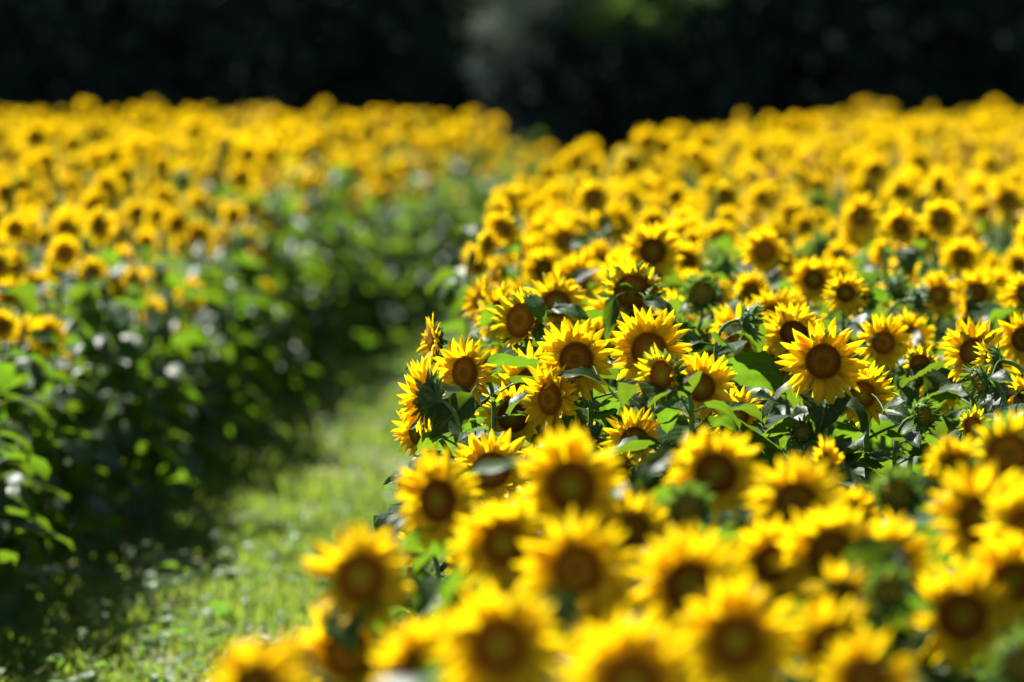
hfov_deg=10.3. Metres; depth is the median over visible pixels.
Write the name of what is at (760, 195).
sunflower
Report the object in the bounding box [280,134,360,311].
sunflower
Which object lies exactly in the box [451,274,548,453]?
sunflower
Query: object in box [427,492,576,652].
sunflower
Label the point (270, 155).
sunflower
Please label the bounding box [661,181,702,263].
sunflower
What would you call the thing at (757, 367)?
sunflower
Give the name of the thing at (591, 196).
sunflower
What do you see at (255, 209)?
sunflower
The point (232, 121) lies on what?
sunflower
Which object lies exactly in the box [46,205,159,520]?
sunflower
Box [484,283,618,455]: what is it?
sunflower
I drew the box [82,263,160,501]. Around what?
sunflower
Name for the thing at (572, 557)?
sunflower
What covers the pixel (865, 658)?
sunflower
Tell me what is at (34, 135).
sunflower
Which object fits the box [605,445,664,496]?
sunflower
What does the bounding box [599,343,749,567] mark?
sunflower
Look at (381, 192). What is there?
sunflower
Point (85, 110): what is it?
sunflower
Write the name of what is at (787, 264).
sunflower
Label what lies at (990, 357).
sunflower
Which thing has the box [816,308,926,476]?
sunflower
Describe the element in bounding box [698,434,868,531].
sunflower
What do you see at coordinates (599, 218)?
sunflower
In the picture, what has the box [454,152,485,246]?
sunflower
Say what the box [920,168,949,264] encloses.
sunflower
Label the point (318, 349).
sunflower
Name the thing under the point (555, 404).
sunflower
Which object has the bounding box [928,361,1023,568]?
sunflower
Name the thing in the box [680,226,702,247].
sunflower
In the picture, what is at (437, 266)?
sunflower
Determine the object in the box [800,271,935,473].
sunflower
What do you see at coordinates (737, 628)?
sunflower
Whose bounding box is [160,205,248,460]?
sunflower
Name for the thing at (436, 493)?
sunflower
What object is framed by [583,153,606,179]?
sunflower
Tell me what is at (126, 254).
sunflower
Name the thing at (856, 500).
sunflower
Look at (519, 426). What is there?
sunflower
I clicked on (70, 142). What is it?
sunflower
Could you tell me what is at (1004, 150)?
sunflower
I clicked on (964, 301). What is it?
sunflower
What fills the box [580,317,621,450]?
sunflower
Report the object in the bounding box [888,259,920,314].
sunflower
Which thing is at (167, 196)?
sunflower
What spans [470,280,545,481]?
sunflower
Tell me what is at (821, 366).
sunflower
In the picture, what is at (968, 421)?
sunflower
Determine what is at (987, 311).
sunflower
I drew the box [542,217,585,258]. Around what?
sunflower
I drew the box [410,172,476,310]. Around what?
sunflower
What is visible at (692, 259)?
sunflower
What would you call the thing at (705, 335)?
sunflower
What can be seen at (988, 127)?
sunflower field
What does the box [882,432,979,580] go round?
sunflower
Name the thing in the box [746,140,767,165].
sunflower
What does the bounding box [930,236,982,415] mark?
sunflower
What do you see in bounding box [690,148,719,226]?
sunflower
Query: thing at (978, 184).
sunflower
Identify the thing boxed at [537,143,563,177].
sunflower
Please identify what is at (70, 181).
sunflower
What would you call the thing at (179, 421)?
sunflower
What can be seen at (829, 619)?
sunflower
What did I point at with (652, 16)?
tree
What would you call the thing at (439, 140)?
sunflower
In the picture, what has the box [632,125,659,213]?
sunflower
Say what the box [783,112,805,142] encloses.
sunflower
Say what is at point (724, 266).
sunflower
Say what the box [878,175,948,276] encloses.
sunflower
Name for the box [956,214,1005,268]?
sunflower
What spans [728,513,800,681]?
sunflower
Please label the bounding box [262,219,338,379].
sunflower
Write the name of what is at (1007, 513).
sunflower
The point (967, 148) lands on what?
sunflower
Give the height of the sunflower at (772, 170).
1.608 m
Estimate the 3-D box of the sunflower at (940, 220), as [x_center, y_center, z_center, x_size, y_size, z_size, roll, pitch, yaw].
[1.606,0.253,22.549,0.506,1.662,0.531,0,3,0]
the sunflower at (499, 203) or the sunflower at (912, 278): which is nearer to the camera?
the sunflower at (912, 278)
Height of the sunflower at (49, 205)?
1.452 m
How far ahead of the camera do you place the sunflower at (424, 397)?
15.59 m
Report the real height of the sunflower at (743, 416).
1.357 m
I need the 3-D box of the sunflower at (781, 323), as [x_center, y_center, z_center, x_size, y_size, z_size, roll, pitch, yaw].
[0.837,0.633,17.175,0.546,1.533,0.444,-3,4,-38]
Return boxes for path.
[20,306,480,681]
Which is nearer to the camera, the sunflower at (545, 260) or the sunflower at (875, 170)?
the sunflower at (545, 260)
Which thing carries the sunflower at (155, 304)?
on the ground at (43, 550)
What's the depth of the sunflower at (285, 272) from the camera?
33.11 m
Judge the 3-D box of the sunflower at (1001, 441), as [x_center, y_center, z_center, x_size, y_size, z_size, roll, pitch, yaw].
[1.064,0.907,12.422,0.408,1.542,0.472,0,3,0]
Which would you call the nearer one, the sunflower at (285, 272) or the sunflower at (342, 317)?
the sunflower at (285, 272)
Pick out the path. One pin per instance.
(170, 557)
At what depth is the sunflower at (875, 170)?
27.76 m
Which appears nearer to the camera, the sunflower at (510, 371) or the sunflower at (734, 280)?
the sunflower at (510, 371)
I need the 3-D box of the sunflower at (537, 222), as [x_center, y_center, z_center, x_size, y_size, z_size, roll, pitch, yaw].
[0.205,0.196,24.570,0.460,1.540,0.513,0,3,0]
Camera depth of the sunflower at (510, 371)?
16.44 m
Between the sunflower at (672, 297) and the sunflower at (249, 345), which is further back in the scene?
the sunflower at (249, 345)
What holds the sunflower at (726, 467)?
on the ground at (43, 550)
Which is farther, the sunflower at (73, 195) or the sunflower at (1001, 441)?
the sunflower at (73, 195)
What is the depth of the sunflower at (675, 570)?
10.40 m
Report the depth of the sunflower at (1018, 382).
15.83 m
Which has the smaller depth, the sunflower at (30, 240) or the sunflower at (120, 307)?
the sunflower at (120, 307)
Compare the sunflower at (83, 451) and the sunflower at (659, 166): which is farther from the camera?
the sunflower at (659, 166)
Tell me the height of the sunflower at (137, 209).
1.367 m
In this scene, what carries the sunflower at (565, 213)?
on the ground at (43, 550)
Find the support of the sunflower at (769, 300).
on the ground at (43, 550)
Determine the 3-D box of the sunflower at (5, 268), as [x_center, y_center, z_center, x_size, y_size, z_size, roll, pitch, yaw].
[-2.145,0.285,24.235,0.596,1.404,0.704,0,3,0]
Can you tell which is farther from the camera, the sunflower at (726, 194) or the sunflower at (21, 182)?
the sunflower at (21, 182)
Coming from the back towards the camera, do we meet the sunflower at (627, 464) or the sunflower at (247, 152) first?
the sunflower at (247, 152)
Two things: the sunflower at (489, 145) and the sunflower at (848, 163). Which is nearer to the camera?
the sunflower at (848, 163)
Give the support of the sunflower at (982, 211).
on the ground at (43, 550)
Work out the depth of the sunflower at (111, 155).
32.43 m
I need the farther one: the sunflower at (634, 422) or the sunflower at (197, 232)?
the sunflower at (197, 232)
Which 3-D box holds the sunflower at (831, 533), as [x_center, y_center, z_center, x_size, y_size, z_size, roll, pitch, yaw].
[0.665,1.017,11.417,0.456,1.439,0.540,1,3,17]
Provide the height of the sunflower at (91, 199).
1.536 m
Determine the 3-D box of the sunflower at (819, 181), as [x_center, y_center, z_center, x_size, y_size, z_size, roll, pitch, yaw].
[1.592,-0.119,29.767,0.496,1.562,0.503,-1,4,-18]
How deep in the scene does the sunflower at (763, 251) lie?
20.61 m
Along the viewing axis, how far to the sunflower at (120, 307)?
25.23 m
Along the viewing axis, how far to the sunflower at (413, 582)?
14.66 m
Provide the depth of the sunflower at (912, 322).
18.64 m
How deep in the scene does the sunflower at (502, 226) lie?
21.54 m
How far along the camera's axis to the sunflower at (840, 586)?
10.95 m
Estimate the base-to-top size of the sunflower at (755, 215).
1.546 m
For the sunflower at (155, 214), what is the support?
on the ground at (43, 550)
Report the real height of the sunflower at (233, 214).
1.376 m
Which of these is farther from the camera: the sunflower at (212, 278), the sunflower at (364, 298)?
the sunflower at (364, 298)
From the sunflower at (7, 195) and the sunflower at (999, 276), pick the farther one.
the sunflower at (7, 195)
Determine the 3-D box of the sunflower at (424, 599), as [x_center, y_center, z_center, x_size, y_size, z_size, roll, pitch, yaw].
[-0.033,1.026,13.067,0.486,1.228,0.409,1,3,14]
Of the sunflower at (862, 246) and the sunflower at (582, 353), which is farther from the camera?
the sunflower at (862, 246)
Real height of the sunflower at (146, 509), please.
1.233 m
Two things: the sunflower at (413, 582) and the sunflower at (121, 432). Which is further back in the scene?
the sunflower at (121, 432)
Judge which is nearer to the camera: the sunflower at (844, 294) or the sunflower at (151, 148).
the sunflower at (844, 294)
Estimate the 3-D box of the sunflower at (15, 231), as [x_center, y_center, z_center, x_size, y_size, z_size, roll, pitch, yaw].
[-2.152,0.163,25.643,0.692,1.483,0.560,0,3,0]
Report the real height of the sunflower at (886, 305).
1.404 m
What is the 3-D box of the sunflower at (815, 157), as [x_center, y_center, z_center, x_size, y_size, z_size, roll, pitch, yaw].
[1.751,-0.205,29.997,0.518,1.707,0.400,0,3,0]
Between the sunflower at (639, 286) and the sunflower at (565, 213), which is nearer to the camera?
the sunflower at (639, 286)
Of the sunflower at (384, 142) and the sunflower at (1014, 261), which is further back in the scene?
the sunflower at (384, 142)
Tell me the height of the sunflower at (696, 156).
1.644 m
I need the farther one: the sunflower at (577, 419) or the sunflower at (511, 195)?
the sunflower at (511, 195)
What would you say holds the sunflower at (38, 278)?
on the ground at (43, 550)
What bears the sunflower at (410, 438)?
on the ground at (43, 550)
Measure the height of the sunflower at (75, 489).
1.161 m
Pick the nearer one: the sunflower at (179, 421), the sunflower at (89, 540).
the sunflower at (89, 540)
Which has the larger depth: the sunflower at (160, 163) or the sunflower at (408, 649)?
the sunflower at (160, 163)
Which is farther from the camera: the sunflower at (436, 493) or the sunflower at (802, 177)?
the sunflower at (802, 177)
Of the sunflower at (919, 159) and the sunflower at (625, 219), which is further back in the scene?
the sunflower at (919, 159)
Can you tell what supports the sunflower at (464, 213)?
on the ground at (43, 550)
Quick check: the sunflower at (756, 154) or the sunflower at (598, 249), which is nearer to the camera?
the sunflower at (598, 249)
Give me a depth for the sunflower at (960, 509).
11.29 m
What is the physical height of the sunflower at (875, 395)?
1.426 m
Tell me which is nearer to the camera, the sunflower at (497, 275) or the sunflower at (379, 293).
the sunflower at (497, 275)
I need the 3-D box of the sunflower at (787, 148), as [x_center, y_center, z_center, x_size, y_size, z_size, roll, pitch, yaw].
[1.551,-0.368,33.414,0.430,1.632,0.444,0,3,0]
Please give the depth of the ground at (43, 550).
27.28 m
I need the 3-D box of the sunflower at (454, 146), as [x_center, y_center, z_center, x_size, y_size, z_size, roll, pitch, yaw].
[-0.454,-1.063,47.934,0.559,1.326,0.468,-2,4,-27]
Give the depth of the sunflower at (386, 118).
46.21 m
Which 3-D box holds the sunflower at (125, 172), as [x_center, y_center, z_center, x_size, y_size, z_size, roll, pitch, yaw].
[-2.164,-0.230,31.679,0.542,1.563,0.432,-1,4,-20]
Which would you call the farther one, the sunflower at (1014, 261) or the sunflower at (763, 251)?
the sunflower at (1014, 261)
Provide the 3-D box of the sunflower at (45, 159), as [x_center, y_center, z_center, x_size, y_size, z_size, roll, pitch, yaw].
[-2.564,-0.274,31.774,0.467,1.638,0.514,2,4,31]
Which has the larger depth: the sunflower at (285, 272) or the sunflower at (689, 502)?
the sunflower at (285, 272)
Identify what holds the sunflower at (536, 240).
on the ground at (43, 550)
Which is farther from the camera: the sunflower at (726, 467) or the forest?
the forest
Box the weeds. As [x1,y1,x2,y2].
[0,292,483,681]
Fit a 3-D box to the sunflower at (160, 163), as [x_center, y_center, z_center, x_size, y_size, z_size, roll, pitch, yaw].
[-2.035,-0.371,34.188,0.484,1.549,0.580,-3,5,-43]
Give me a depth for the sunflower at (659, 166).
31.86 m
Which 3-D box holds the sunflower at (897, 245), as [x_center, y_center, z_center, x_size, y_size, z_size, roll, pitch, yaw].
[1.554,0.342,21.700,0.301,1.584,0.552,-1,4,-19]
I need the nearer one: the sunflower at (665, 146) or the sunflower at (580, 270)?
the sunflower at (580, 270)
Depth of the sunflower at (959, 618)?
10.90 m
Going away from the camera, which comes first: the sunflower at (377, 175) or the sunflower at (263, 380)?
the sunflower at (263, 380)
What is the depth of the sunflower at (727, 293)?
19.37 m
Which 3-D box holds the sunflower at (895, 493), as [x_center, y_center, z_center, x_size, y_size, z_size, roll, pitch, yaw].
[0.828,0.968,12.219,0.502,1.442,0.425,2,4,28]
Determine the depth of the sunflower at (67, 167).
33.38 m
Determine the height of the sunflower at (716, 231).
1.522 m
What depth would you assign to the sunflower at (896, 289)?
19.02 m
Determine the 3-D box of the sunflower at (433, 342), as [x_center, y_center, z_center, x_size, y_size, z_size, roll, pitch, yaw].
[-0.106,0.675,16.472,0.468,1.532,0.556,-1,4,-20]
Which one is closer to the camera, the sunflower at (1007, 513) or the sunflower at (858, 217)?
the sunflower at (1007, 513)
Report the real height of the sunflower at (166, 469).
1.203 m
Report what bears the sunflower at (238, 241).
on the ground at (43, 550)
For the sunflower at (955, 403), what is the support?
on the ground at (43, 550)
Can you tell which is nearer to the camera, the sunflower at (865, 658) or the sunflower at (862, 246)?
the sunflower at (865, 658)
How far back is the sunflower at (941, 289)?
20.42 m
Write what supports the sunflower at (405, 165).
on the ground at (43, 550)
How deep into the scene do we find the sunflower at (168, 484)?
26.89 m
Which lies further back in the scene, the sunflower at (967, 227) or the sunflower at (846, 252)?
the sunflower at (967, 227)
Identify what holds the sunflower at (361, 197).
on the ground at (43, 550)
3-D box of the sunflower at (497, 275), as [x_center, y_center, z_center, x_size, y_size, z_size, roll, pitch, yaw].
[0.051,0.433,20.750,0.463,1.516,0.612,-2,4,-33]
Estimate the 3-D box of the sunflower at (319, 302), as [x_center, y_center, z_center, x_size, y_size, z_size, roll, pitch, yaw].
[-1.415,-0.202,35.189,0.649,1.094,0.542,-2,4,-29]
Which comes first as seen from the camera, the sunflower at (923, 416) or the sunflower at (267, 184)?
the sunflower at (923, 416)
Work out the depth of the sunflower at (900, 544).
11.33 m
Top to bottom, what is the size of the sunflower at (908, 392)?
1.410 m
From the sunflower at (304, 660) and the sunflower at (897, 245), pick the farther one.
the sunflower at (897, 245)
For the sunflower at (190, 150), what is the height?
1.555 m
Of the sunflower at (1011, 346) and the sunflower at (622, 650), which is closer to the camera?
the sunflower at (622, 650)
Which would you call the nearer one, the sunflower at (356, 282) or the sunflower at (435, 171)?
the sunflower at (356, 282)
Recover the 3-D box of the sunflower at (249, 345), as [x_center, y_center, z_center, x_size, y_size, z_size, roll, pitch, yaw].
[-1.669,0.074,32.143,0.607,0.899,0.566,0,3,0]
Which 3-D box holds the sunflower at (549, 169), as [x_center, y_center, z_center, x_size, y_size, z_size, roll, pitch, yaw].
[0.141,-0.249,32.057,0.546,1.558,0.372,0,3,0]
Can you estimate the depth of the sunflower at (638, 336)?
15.92 m
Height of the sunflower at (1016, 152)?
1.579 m
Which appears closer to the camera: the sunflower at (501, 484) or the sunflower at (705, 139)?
the sunflower at (501, 484)
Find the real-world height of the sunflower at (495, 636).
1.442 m
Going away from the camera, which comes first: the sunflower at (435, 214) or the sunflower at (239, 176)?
the sunflower at (239, 176)
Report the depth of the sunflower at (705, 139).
34.95 m
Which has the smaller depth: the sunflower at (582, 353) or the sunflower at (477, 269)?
the sunflower at (582, 353)
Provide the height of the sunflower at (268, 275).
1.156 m
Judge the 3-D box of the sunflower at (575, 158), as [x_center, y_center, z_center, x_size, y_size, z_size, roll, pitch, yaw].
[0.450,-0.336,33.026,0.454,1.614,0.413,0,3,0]
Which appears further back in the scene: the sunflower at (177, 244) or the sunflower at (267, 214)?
the sunflower at (267, 214)
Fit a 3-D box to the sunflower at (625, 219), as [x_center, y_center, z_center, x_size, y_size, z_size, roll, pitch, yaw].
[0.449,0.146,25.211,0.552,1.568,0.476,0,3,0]
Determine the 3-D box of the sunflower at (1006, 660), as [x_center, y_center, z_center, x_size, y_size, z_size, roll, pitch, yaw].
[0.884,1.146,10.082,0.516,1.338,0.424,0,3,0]
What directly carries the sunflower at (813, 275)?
on the ground at (43, 550)
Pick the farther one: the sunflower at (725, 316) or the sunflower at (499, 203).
the sunflower at (499, 203)
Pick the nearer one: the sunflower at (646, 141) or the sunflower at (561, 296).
the sunflower at (561, 296)
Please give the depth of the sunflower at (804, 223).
25.74 m
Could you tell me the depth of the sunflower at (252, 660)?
9.35 m
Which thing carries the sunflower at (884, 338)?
on the ground at (43, 550)
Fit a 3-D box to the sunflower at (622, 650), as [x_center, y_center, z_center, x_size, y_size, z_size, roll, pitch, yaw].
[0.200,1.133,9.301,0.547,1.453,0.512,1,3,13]
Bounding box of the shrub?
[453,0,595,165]
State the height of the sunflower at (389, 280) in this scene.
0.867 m
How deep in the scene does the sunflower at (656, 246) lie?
19.81 m
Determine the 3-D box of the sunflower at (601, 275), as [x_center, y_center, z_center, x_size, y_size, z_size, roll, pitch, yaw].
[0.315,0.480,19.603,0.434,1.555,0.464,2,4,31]
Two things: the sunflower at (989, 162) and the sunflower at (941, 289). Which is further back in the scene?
the sunflower at (989, 162)
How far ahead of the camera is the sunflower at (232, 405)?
29.06 m
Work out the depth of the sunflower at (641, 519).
11.64 m
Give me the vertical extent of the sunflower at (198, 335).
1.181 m
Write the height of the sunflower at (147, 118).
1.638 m
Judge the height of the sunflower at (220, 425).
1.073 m
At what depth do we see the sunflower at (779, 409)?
17.23 m
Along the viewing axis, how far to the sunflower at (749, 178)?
28.16 m
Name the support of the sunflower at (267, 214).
on the ground at (43, 550)
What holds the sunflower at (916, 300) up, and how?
on the ground at (43, 550)
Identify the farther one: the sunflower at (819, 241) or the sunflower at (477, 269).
the sunflower at (477, 269)
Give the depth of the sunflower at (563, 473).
11.63 m
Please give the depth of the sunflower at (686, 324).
17.23 m
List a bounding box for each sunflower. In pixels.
[0,175,38,261]
[0,214,102,467]
[0,246,81,562]
[0,275,96,596]
[0,308,57,549]
[1,233,130,564]
[1,314,132,579]
[1,346,115,569]
[3,209,41,313]
[4,246,86,556]
[4,268,100,466]
[9,172,41,266]
[10,313,95,561]
[13,255,106,490]
[15,189,81,267]
[18,121,50,227]
[19,146,91,265]
[28,192,77,313]
[34,167,64,261]
[38,211,83,336]
[43,130,85,226]
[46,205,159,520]
[46,254,190,545]
[48,236,149,560]
[55,98,97,182]
[56,146,106,247]
[58,153,88,192]
[58,172,85,227]
[63,185,89,316]
[70,170,158,390]
[70,185,165,493]
[70,277,170,548]
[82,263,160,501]
[94,208,194,512]
[94,273,215,498]
[96,160,166,284]
[98,377,189,507]
[100,143,125,212]
[103,227,204,433]
[108,244,189,434]
[109,182,214,352]
[110,295,209,499]
[117,132,179,213]
[121,197,182,357]
[124,288,197,498]
[135,106,156,128]
[135,257,228,469]
[140,137,166,238]
[141,200,169,295]
[144,234,202,361]
[149,276,236,481]
[150,151,171,236]
[153,319,263,464]
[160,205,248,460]
[163,217,292,462]
[167,133,262,272]
[168,161,261,346]
[169,189,243,275]
[181,118,227,183]
[182,140,236,230]
[182,240,260,436]
[189,201,285,451]
[192,230,281,443]
[194,223,273,452]
[202,632,311,681]
[205,159,262,229]
[208,238,281,436]
[220,111,248,187]
[221,139,259,199]
[225,162,293,402]
[229,226,301,419]
[229,303,270,390]
[235,191,306,393]
[237,279,321,425]
[246,247,323,409]
[256,171,321,394]
[256,203,312,341]
[257,197,326,357]
[258,139,325,375]
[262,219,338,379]
[264,222,345,374]
[266,170,314,326]
[271,159,327,347]
[272,624,332,681]
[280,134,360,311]
[283,142,377,388]
[284,203,373,361]
[294,171,372,331]
[299,603,387,681]
[300,518,428,681]
[311,197,368,319]
[312,156,383,283]
[318,240,373,356]
[323,156,373,279]
[334,205,409,356]
[334,211,391,324]
[350,188,379,285]
[351,233,396,349]
[353,183,434,340]
[360,132,412,204]
[366,610,451,681]
[367,166,424,332]
[368,107,416,199]
[373,356,520,630]
[376,161,446,323]
[376,578,581,681]
[377,187,432,306]
[379,444,484,589]
[381,410,455,626]
[382,164,442,305]
[385,110,434,241]
[389,155,435,279]
[389,528,505,635]
[396,178,455,317]
[398,186,431,302]
[399,314,540,505]
[406,333,557,578]
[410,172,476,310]
[411,537,526,621]
[419,154,459,294]
[426,132,478,268]
[426,194,509,354]
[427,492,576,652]
[429,428,547,617]
[430,227,504,446]
[431,187,467,265]
[435,254,544,450]
[436,226,464,268]
[437,136,481,266]
[450,182,523,323]
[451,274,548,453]
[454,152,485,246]
[455,381,539,506]
[458,243,504,373]
[464,423,653,592]
[467,135,520,216]
[468,206,529,373]
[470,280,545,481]
[476,271,617,385]
[480,167,516,219]
[480,244,562,423]
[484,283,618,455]
[492,340,598,450]
[502,316,654,503]
[507,210,581,268]
[511,228,557,287]
[511,503,645,662]
[515,160,561,227]
[520,192,590,298]
[521,360,639,493]
[525,393,638,490]
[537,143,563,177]
[538,183,591,299]
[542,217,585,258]
[543,580,691,681]
[547,250,602,301]
[552,205,588,258]
[552,605,705,681]
[560,210,598,252]
[563,145,591,215]
[568,235,620,384]
[574,179,610,244]
[578,519,757,681]
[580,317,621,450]
[581,255,667,449]
[581,256,705,427]
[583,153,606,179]
[584,281,653,406]
[586,304,693,485]
[588,221,684,314]
[590,207,620,299]
[591,484,716,583]
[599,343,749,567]
[599,405,672,485]
[601,288,699,431]
[603,309,694,359]
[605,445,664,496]
[606,198,638,248]
[611,182,646,236]
[613,269,739,385]
[617,147,644,220]
[629,479,788,681]
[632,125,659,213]
[636,204,669,229]
[637,426,765,681]
[645,159,670,206]
[651,352,783,511]
[653,131,704,191]
[654,301,790,521]
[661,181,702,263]
[662,215,737,347]
[671,572,813,681]
[672,123,702,198]
[674,240,709,353]
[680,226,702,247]
[680,319,733,414]
[683,142,706,227]
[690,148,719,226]
[690,272,735,352]
[692,130,716,222]
[692,297,784,405]
[698,175,721,226]
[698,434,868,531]
[700,247,803,301]
[701,218,745,275]
[707,179,740,259]
[707,384,795,455]
[709,269,768,325]
[717,205,743,233]
[724,246,809,445]
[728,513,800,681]
[729,451,861,680]
[731,226,806,356]
[736,247,803,451]
[738,166,792,250]
[740,202,769,239]
[745,298,874,452]
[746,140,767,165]
[747,182,775,218]
[750,287,819,452]
[750,317,874,634]
[750,414,817,473]
[759,339,845,461]
[761,157,784,198]
[764,497,930,661]
[768,255,886,470]
[771,140,799,213]
[775,196,811,253]
[778,591,927,681]
[779,360,947,506]
[780,163,811,247]
[780,556,945,667]
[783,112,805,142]
[790,209,820,240]
[790,484,883,681]
[796,559,943,681]
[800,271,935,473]
[802,226,882,276]
[803,141,865,258]
[806,170,833,207]
[811,622,922,681]
[812,267,910,476]
[816,271,905,499]
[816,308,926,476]
[823,151,864,230]
[823,237,894,315]
[831,344,969,577]
[834,287,939,426]
[836,281,954,474]
[837,224,900,310]
[840,192,882,286]
[844,205,942,306]
[844,311,923,477]
[844,508,1000,681]
[849,394,943,490]
[851,153,892,281]
[856,307,944,482]
[858,463,955,656]
[868,236,899,315]
[875,553,1017,681]
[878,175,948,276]
[880,360,983,520]
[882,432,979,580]
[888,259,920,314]
[889,120,927,174]
[889,212,949,315]
[889,237,954,340]
[890,269,977,434]
[891,197,963,321]
[899,316,1010,434]
[905,147,931,213]
[911,456,1023,681]
[917,405,991,568]
[917,409,1023,521]
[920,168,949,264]
[926,119,948,156]
[926,528,1023,665]
[927,281,1005,434]
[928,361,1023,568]
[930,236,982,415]
[934,340,1023,576]
[937,267,1005,355]
[941,262,1018,361]
[950,311,1023,407]
[952,136,999,240]
[952,471,1023,635]
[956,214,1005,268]
[957,198,995,270]
[961,172,1016,255]
[977,272,1023,328]
[978,618,1023,681]
[979,150,1002,235]
[981,177,1023,256]
[994,141,1023,229]
[994,274,1021,314]
[995,135,1021,168]
[1001,245,1023,277]
[1003,373,1023,417]
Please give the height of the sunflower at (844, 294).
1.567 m
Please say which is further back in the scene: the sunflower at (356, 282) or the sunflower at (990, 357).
the sunflower at (356, 282)
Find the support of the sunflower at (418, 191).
on the ground at (43, 550)
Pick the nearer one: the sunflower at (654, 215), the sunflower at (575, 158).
the sunflower at (654, 215)
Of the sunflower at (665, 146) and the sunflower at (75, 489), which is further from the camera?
the sunflower at (665, 146)
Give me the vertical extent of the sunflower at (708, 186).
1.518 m
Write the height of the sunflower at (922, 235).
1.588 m
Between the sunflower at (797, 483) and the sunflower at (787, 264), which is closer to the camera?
the sunflower at (797, 483)
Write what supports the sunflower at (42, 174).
on the ground at (43, 550)
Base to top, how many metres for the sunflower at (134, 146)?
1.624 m
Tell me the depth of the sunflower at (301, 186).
35.52 m
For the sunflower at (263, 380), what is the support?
on the ground at (43, 550)
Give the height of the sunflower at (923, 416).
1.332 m
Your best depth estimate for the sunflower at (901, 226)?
20.67 m
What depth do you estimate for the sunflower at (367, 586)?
10.94 m
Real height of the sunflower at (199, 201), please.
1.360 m
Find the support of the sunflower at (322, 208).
on the ground at (43, 550)
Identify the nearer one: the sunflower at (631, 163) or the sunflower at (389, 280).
the sunflower at (631, 163)
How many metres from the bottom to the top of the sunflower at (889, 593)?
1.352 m
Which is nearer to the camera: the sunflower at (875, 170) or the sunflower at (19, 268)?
the sunflower at (19, 268)
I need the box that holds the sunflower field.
[0,97,1023,662]
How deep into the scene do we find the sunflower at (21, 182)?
29.26 m
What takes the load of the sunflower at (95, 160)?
on the ground at (43, 550)
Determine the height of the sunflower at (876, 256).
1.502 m
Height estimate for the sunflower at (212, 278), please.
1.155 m
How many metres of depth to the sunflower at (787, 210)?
26.30 m
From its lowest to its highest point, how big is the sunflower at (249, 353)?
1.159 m
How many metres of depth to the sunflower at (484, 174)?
50.63 m
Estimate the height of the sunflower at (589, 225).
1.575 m
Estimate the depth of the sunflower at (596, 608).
10.66 m
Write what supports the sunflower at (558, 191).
on the ground at (43, 550)
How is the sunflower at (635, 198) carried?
on the ground at (43, 550)
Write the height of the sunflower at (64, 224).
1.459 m
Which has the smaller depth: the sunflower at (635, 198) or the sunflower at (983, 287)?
the sunflower at (983, 287)
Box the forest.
[0,0,1023,180]
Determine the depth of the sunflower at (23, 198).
28.69 m
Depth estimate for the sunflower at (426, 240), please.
43.12 m
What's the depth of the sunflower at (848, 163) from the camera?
31.78 m
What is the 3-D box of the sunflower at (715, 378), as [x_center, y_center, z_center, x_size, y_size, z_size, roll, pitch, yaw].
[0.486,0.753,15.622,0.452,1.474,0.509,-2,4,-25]
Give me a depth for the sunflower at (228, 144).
33.45 m
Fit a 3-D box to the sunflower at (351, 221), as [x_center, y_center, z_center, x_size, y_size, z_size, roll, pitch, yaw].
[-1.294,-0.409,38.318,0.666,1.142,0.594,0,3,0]
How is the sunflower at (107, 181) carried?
on the ground at (43, 550)
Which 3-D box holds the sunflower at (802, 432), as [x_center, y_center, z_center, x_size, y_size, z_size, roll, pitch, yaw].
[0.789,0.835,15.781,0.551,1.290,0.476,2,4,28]
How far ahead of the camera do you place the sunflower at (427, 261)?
42.76 m
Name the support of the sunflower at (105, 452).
on the ground at (43, 550)
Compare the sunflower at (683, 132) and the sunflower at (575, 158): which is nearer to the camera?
the sunflower at (575, 158)
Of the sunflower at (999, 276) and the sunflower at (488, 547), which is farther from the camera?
the sunflower at (999, 276)
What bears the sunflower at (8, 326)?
on the ground at (43, 550)
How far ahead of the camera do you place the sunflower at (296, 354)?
32.45 m
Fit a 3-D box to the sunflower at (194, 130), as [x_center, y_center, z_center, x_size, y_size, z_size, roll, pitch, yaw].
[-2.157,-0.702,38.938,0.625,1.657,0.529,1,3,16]
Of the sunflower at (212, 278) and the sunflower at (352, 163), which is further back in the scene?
the sunflower at (352, 163)
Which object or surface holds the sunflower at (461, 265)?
on the ground at (43, 550)
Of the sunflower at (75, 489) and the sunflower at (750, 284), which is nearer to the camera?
the sunflower at (750, 284)
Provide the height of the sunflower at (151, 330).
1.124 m
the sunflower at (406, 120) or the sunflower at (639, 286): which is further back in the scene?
the sunflower at (406, 120)
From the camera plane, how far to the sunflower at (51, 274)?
25.87 m
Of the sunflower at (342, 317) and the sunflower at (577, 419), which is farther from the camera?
the sunflower at (342, 317)
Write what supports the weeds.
on the path
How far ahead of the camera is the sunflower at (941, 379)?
16.63 m
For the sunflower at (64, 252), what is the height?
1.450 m
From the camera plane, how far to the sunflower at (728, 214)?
25.56 m
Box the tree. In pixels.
[563,0,764,127]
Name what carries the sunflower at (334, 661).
on the ground at (43, 550)

